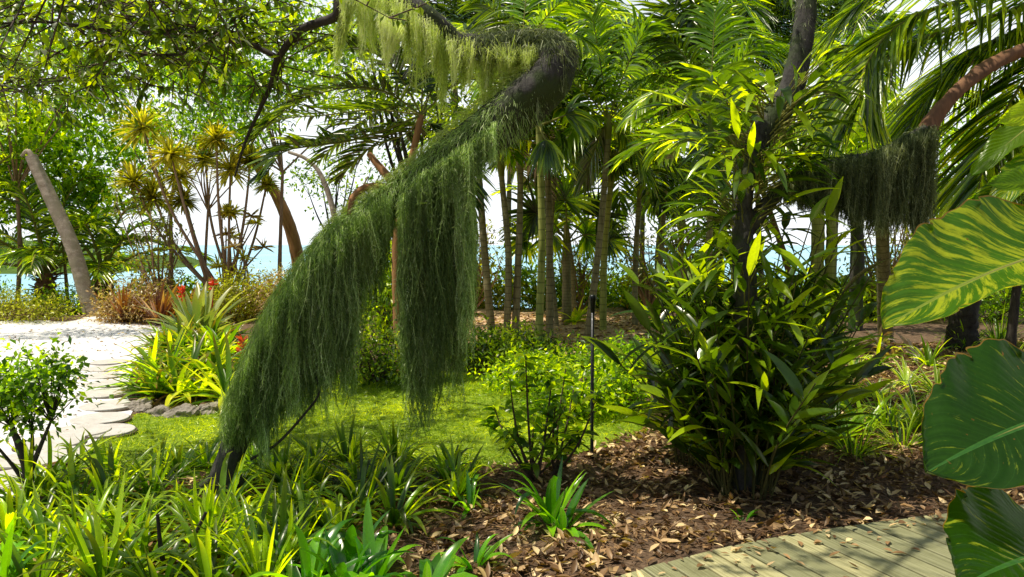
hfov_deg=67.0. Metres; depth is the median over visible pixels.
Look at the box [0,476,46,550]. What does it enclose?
strap lily
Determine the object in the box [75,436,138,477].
strap lily
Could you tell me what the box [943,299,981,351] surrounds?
trunk
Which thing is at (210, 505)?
strap lily
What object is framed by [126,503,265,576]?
strap lily
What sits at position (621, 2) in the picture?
palm
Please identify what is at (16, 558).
strap lily
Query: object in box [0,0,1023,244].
sky
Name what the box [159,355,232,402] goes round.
bromeliad
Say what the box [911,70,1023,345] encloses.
leafy tree
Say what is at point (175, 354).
bromeliad
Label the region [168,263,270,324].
bush
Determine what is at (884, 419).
grass clump
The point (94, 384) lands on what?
stepping stone
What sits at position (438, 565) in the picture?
strap lily
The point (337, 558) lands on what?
strap lily
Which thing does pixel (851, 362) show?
spider plant
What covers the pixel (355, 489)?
strap lily
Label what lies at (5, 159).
palm
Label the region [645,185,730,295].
twiggy shrub
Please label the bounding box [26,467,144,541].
strap lily
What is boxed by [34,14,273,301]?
leafy tree
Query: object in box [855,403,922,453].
grass clump
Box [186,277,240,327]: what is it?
bromeliad
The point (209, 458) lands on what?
strap lily
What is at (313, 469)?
strap lily
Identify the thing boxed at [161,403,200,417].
rock
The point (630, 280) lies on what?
bush
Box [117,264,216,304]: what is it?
bush
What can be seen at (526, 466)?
shrub
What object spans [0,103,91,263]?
leafy tree
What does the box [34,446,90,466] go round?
stepping stone
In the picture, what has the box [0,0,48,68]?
leafy tree
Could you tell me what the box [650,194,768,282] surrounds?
palm
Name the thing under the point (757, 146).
climbing orchid
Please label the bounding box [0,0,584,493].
leaning tree
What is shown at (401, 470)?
strap lily
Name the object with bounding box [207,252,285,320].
bush
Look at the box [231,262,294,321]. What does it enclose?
bush
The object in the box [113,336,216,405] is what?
bromeliad
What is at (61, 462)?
strap lily
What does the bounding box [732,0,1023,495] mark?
mossy branch tree
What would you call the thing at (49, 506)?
strap lily
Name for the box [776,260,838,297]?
bush
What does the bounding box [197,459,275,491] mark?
strap lily
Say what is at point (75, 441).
stepping stone
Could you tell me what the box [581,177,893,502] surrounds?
orchid bush
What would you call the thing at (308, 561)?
strap lily
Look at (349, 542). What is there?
strap lily
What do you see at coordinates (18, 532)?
strap lily
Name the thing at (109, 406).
stepping stone
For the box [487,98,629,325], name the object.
palm
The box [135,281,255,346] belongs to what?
bromeliad
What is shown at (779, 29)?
palm
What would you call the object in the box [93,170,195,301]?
twiggy shrub
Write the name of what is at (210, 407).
rock
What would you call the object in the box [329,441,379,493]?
strap lily
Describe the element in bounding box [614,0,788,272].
palm
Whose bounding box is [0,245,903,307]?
sea
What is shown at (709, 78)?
palm
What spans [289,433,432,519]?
strap lily
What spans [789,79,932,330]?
tree trunk
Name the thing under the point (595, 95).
palm
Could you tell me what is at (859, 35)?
palm
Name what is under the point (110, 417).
stepping stone
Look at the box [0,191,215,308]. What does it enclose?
palm
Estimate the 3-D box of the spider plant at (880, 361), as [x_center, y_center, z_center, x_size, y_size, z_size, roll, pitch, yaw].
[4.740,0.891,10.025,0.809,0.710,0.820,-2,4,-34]
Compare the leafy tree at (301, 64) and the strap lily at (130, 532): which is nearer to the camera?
the strap lily at (130, 532)
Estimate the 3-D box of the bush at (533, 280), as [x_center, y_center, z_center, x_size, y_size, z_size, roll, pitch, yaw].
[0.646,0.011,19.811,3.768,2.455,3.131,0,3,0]
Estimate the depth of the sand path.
12.33 m
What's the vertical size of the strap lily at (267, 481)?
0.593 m
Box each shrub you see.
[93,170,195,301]
[472,353,591,481]
[475,207,513,309]
[530,366,610,475]
[535,221,640,309]
[608,187,701,306]
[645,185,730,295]
[836,210,935,313]
[872,222,929,262]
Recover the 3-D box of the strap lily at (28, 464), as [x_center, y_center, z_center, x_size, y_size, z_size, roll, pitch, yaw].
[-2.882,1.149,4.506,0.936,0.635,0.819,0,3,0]
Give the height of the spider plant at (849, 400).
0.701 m
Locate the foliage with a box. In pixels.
[0,234,156,269]
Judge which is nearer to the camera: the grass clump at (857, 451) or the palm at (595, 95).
the grass clump at (857, 451)
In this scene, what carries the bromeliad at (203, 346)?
on the ground at (929, 331)
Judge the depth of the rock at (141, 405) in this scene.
7.52 m
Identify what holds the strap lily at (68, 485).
on the ground at (929, 331)
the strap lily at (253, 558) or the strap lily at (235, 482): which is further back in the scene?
the strap lily at (235, 482)
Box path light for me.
[588,295,595,458]
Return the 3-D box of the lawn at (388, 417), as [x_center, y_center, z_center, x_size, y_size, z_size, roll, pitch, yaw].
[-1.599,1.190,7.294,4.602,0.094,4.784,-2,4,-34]
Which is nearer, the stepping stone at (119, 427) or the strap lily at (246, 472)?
the strap lily at (246, 472)
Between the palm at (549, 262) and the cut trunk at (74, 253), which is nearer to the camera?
the palm at (549, 262)
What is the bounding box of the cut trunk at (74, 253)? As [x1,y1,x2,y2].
[20,149,100,315]
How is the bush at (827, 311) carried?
on the ground at (929, 331)
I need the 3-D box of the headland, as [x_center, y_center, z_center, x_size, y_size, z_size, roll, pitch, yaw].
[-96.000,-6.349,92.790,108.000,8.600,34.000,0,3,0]
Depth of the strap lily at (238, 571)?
3.79 m
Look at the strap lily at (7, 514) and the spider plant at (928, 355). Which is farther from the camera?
the spider plant at (928, 355)
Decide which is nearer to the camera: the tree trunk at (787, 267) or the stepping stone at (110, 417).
the stepping stone at (110, 417)
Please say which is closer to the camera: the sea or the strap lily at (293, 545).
the strap lily at (293, 545)
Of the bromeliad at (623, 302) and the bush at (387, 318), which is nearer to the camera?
the bush at (387, 318)
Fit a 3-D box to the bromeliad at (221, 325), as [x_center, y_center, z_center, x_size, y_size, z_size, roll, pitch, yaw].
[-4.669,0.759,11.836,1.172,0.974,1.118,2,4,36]
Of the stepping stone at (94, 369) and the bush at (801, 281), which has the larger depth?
the bush at (801, 281)
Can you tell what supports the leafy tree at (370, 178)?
on the ground at (929, 331)
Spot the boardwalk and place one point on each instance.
(869, 556)
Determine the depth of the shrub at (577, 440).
5.46 m
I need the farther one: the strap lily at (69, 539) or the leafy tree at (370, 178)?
the leafy tree at (370, 178)
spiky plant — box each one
[81,278,155,322]
[118,277,186,324]
[146,279,207,317]
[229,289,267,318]
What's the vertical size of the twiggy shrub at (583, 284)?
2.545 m
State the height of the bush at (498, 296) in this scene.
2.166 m
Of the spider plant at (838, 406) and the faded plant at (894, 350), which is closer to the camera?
the spider plant at (838, 406)
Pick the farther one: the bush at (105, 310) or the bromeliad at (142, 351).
the bush at (105, 310)
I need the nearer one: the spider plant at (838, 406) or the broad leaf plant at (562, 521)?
the broad leaf plant at (562, 521)
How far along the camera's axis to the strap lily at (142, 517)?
4.17 m
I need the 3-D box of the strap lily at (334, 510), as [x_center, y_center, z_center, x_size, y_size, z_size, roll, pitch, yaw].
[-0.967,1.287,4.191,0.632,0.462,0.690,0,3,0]
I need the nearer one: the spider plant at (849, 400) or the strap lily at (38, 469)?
the strap lily at (38, 469)
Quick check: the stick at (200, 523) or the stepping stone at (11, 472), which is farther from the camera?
the stepping stone at (11, 472)
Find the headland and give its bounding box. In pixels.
[0,239,211,273]
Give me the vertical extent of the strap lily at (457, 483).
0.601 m
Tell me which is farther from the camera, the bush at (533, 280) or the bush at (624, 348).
the bush at (533, 280)
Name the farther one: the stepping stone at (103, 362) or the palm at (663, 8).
the palm at (663, 8)
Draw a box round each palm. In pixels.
[0,109,119,226]
[0,165,183,309]
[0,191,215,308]
[231,0,517,372]
[356,0,548,104]
[392,102,552,329]
[398,91,600,334]
[423,0,605,296]
[452,0,612,340]
[461,52,649,335]
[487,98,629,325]
[488,171,646,310]
[498,162,633,321]
[511,0,661,297]
[523,86,705,330]
[526,0,704,343]
[526,93,600,349]
[556,101,715,325]
[561,0,788,315]
[581,26,745,304]
[586,158,731,292]
[603,62,859,296]
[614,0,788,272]
[617,183,726,305]
[622,59,754,249]
[636,0,816,286]
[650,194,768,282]
[671,0,863,300]
[762,30,1000,343]
[765,0,955,277]
[792,0,1023,217]
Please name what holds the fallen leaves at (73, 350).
on the sand path
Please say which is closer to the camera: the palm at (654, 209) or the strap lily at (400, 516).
the strap lily at (400, 516)
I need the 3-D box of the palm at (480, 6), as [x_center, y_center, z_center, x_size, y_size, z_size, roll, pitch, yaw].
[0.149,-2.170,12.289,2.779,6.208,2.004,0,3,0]
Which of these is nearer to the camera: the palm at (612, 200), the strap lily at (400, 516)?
the strap lily at (400, 516)
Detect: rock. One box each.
[123,386,146,396]
[123,398,153,412]
[145,405,169,416]
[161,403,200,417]
[197,402,223,414]
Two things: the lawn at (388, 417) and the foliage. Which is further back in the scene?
the foliage
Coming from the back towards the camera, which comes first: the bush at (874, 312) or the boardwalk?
the bush at (874, 312)
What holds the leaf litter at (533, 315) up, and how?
on the ground at (929, 331)
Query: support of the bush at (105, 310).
on the ground at (929, 331)
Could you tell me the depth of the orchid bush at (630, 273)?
6.86 m
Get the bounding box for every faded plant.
[857,325,904,348]
[868,343,912,358]
[893,332,924,359]
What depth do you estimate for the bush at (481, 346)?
9.90 m
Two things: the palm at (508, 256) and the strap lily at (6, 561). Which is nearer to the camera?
the strap lily at (6, 561)
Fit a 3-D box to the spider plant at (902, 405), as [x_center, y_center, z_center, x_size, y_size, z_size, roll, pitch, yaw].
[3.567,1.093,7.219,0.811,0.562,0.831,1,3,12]
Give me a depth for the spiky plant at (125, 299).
15.92 m
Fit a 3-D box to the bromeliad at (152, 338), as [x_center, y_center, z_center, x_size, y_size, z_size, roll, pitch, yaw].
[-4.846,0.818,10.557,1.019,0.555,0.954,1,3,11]
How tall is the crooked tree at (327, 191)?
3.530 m
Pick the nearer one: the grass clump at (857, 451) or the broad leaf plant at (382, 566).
the broad leaf plant at (382, 566)
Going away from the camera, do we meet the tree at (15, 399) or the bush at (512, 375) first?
the tree at (15, 399)
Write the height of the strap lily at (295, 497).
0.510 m
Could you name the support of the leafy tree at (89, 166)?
on the ground at (929, 331)
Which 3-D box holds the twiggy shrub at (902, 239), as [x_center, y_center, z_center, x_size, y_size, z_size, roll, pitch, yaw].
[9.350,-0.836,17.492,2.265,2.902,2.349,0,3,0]
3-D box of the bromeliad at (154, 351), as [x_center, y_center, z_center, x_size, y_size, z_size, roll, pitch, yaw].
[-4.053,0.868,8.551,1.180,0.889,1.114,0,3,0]
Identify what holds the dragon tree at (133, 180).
on the ground at (929, 331)
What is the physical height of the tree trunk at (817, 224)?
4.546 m
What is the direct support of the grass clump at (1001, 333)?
on the ground at (929, 331)
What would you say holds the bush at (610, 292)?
on the ground at (929, 331)
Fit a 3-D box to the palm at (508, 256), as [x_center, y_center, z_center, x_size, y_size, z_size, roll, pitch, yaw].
[-0.140,-1.249,12.698,3.468,4.525,3.289,0,3,0]
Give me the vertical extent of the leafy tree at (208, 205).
6.195 m
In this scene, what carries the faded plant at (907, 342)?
on the ground at (929, 331)
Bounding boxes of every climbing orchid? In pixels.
[654,42,875,485]
[675,133,848,235]
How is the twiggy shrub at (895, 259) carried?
on the ground at (929, 331)
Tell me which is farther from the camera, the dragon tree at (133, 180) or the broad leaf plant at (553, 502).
the dragon tree at (133, 180)
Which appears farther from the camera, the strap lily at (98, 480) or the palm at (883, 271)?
the palm at (883, 271)
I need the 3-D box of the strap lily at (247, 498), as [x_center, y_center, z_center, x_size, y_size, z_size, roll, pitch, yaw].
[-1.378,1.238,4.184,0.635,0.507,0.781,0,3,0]
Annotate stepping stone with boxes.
[0,451,45,470]
[0,469,45,490]
[11,434,86,451]
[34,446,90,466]
[50,423,111,438]
[69,412,131,423]
[75,389,125,398]
[78,400,130,411]
[80,380,127,387]
[82,365,121,371]
[82,372,122,378]
[88,423,137,438]
[90,359,127,365]
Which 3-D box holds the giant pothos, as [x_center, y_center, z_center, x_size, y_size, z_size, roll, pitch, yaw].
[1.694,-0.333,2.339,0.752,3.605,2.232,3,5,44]
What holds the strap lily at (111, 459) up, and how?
on the ground at (929, 331)
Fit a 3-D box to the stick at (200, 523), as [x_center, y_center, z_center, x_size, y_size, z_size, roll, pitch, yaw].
[-1.536,1.234,3.757,0.121,0.305,0.027,0,3,0]
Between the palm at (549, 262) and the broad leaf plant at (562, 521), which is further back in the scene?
the palm at (549, 262)
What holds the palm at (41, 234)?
on the ground at (929, 331)
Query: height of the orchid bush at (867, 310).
1.521 m
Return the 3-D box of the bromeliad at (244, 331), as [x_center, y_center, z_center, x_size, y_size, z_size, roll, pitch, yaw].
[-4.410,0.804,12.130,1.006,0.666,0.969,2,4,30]
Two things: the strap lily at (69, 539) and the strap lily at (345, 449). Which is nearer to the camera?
the strap lily at (69, 539)
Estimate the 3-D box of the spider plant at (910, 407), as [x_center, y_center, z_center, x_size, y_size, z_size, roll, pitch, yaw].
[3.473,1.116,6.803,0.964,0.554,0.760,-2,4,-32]
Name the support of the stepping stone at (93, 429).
on the sand path
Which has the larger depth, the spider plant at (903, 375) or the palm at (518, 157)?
the palm at (518, 157)
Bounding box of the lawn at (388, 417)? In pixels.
[89,368,653,480]
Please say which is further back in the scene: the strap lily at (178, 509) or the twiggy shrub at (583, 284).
the twiggy shrub at (583, 284)
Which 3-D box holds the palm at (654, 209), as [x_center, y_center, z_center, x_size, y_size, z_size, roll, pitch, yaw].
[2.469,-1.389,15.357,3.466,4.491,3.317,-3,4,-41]
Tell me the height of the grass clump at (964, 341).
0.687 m
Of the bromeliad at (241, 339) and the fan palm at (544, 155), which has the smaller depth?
the bromeliad at (241, 339)
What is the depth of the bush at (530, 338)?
10.97 m
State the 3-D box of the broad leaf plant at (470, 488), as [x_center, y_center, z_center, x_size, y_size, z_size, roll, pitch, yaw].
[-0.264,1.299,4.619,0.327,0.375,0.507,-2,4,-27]
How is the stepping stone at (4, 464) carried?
on the sand path
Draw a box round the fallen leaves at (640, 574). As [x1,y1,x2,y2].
[611,510,943,576]
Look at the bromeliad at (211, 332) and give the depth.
9.39 m
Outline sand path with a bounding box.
[0,316,162,502]
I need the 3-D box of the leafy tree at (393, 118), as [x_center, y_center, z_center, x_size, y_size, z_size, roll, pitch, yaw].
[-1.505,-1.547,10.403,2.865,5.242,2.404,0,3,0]
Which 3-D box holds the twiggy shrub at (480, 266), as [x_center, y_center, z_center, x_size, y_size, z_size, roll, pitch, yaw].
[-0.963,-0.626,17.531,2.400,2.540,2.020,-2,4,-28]
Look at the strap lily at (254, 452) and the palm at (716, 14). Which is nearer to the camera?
the strap lily at (254, 452)
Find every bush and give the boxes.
[0,271,50,316]
[0,280,82,324]
[17,276,119,315]
[76,279,156,323]
[78,268,184,324]
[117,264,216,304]
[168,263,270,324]
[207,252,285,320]
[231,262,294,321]
[337,297,405,389]
[354,239,393,341]
[442,313,534,376]
[465,337,589,396]
[470,317,587,360]
[476,257,545,310]
[482,242,599,310]
[505,357,631,425]
[516,334,616,376]
[558,261,644,308]
[566,328,665,381]
[567,343,662,414]
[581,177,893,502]
[599,265,672,304]
[601,277,823,468]
[616,233,821,345]
[757,268,898,469]
[758,270,858,344]
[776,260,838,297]
[820,268,937,323]
[836,247,875,304]
[943,285,1023,323]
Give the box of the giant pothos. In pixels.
[880,98,1023,576]
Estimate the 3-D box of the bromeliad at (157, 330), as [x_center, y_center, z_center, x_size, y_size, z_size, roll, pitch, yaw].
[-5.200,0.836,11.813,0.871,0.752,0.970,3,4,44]
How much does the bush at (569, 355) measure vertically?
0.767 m
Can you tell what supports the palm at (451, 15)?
on the ground at (929, 331)
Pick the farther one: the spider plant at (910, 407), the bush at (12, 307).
the bush at (12, 307)
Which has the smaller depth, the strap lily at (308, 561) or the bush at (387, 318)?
the strap lily at (308, 561)
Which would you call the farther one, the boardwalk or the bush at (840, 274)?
the bush at (840, 274)
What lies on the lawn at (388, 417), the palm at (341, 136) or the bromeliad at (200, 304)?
the palm at (341, 136)
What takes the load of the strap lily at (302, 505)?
on the ground at (929, 331)
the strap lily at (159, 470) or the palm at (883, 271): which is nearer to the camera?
the strap lily at (159, 470)
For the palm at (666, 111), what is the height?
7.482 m
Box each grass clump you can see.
[817,409,910,466]
[850,383,921,432]
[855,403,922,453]
[932,319,996,350]
[978,300,1023,344]
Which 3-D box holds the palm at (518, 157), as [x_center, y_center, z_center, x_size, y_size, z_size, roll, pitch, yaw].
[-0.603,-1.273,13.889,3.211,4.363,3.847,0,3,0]
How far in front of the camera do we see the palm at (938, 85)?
6.08 m
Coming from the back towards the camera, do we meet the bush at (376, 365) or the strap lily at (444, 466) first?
the bush at (376, 365)
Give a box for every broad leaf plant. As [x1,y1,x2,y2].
[322,498,420,576]
[431,532,513,576]
[434,469,483,519]
[500,456,614,536]
[538,478,614,552]
[729,508,758,520]
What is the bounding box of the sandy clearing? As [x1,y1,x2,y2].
[467,307,680,354]
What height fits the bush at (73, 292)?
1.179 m
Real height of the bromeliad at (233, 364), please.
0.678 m
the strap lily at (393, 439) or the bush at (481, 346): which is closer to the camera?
the strap lily at (393, 439)
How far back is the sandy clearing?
14.96 m
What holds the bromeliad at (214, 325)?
on the ground at (929, 331)
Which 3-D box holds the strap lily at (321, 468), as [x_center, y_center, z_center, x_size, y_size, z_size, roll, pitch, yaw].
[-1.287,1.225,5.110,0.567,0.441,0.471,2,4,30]
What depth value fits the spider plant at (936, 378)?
8.18 m
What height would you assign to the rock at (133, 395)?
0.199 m
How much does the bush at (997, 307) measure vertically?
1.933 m
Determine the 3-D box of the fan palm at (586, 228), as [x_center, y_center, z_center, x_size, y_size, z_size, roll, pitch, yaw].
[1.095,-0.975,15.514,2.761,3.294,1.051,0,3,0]
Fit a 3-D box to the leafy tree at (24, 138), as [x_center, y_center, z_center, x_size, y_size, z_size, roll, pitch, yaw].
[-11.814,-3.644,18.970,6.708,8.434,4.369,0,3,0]
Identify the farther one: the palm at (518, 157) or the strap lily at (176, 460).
the palm at (518, 157)
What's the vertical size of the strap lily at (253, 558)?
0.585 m
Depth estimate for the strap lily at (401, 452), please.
5.21 m
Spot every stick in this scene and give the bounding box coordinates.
[156,514,166,571]
[186,511,206,562]
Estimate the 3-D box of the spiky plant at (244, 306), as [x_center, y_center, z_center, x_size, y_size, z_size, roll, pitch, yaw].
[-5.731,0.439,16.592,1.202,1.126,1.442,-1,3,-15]
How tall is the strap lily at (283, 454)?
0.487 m
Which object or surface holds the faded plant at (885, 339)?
on the ground at (929, 331)
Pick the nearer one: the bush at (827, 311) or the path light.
the path light
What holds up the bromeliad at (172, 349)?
on the ground at (929, 331)
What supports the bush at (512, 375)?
on the ground at (929, 331)
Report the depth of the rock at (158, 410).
7.32 m
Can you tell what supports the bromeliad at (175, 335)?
on the ground at (929, 331)
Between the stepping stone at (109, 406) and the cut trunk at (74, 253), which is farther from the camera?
the cut trunk at (74, 253)
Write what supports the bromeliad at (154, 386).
on the ground at (929, 331)
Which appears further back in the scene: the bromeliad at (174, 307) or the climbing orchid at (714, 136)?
the bromeliad at (174, 307)
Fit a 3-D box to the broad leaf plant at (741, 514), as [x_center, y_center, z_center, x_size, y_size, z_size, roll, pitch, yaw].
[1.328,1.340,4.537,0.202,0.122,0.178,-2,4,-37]
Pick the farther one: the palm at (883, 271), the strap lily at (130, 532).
the palm at (883, 271)
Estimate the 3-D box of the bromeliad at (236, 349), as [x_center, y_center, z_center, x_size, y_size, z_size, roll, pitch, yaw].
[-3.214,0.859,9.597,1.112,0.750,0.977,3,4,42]
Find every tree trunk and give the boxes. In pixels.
[727,146,792,272]
[763,117,869,303]
[779,129,888,317]
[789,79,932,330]
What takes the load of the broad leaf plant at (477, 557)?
on the ground at (929, 331)
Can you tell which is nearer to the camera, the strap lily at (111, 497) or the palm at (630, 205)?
the strap lily at (111, 497)
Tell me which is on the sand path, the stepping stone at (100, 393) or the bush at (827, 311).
the stepping stone at (100, 393)
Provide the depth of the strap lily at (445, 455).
5.45 m
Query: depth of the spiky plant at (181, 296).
16.06 m
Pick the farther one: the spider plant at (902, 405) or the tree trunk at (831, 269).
the tree trunk at (831, 269)
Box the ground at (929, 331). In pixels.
[5,307,1023,576]
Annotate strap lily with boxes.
[0,431,123,500]
[0,434,105,512]
[0,467,87,544]
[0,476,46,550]
[0,480,134,570]
[0,518,33,571]
[0,520,95,576]
[0,524,71,576]
[2,437,165,521]
[2,481,162,576]
[13,454,171,516]
[17,471,201,576]
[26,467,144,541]
[40,426,167,513]
[44,429,115,468]
[45,445,97,487]
[61,484,202,567]
[61,493,219,576]
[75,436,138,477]
[90,431,208,504]
[99,532,221,576]
[106,468,225,523]
[120,437,201,475]
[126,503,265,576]
[135,448,280,537]
[136,483,294,576]
[138,467,255,565]
[139,438,213,480]
[160,434,222,468]
[160,470,348,576]
[173,494,347,576]
[185,481,292,551]
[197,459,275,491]
[202,463,357,576]
[210,471,330,554]
[220,453,328,524]
[242,434,359,508]
[243,443,289,465]
[244,432,317,485]
[249,518,375,576]
[269,465,361,529]
[278,478,377,542]
[281,445,356,498]
[284,426,349,469]
[288,524,415,576]
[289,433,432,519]
[298,509,404,571]
[302,430,432,504]
[307,412,389,471]
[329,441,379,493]
[342,455,460,543]
[344,441,437,508]
[365,415,434,466]
[366,436,431,486]
[368,536,476,576]
[410,435,510,510]
[418,445,493,492]
[426,439,478,474]
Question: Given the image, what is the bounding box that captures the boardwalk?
[615,505,1023,576]
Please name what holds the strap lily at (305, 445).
on the ground at (929, 331)
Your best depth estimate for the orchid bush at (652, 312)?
5.41 m
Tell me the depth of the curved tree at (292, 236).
21.70 m
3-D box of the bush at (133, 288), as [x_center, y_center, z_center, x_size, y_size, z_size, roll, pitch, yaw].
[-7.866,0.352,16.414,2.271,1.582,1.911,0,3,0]
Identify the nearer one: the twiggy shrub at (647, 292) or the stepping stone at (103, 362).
the stepping stone at (103, 362)
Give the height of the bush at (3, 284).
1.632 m
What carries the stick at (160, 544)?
on the ground at (929, 331)
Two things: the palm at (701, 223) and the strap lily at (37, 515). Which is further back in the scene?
the palm at (701, 223)
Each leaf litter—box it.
[467,312,833,372]
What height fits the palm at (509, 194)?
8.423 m
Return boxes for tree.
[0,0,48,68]
[0,0,154,298]
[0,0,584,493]
[0,92,184,300]
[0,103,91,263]
[0,332,113,491]
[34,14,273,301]
[102,93,280,302]
[125,38,314,286]
[146,0,383,279]
[253,143,303,265]
[270,142,398,227]
[288,151,367,218]
[292,11,491,170]
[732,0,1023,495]
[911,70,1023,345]
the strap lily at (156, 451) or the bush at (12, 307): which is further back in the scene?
the bush at (12, 307)
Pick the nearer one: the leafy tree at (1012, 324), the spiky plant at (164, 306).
the leafy tree at (1012, 324)
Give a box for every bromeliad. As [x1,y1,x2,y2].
[86,332,160,390]
[104,342,189,373]
[108,353,197,404]
[112,329,200,392]
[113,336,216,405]
[118,329,195,363]
[122,316,219,368]
[132,314,220,357]
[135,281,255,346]
[138,332,239,390]
[141,321,177,348]
[150,326,243,401]
[151,323,244,363]
[152,285,186,330]
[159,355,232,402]
[166,331,233,413]
[175,309,243,349]
[176,308,247,334]
[183,323,251,360]
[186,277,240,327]
[201,362,242,393]
[217,322,250,345]
[229,339,247,362]
[231,334,248,362]
[558,294,595,324]
[597,280,641,310]
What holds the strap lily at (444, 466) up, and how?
on the ground at (929, 331)
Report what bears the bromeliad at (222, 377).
on the ground at (929, 331)
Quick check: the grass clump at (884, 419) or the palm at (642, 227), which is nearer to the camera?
the grass clump at (884, 419)
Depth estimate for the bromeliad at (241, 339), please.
9.00 m
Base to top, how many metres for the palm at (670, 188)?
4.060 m
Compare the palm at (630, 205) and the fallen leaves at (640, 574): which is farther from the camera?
the palm at (630, 205)
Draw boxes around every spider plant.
[823,402,880,451]
[839,390,919,436]
[841,380,875,411]
[843,342,879,365]
[846,334,909,372]
[849,378,911,401]
[863,378,931,423]
[864,381,922,429]
[881,356,933,390]
[898,334,952,368]
[900,358,940,396]
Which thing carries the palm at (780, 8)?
on the ground at (929, 331)
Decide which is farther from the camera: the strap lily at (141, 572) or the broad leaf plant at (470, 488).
the broad leaf plant at (470, 488)
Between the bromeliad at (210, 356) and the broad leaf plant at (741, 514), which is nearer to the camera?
the broad leaf plant at (741, 514)
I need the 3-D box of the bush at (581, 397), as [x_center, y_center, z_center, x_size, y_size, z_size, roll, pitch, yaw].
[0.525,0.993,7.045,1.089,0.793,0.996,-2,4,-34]
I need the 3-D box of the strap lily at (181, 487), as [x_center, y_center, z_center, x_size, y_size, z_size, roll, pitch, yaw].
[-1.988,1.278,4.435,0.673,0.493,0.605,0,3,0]
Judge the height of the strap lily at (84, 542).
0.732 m
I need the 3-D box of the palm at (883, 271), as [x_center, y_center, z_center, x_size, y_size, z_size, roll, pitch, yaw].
[5.425,-1.328,11.481,3.838,4.721,2.546,0,3,0]
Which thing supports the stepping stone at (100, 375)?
on the sand path
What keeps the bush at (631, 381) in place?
on the ground at (929, 331)
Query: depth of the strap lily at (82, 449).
5.58 m
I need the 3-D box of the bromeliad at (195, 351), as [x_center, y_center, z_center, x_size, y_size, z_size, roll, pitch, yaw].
[-3.455,0.898,8.532,1.113,0.792,1.123,2,4,35]
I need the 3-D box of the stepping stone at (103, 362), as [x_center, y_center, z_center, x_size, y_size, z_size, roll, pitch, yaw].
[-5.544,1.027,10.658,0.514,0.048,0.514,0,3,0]
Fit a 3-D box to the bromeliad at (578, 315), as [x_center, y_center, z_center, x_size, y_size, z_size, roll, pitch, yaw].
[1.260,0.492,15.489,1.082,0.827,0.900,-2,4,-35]
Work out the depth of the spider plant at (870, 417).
6.63 m
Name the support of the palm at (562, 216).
on the ground at (929, 331)

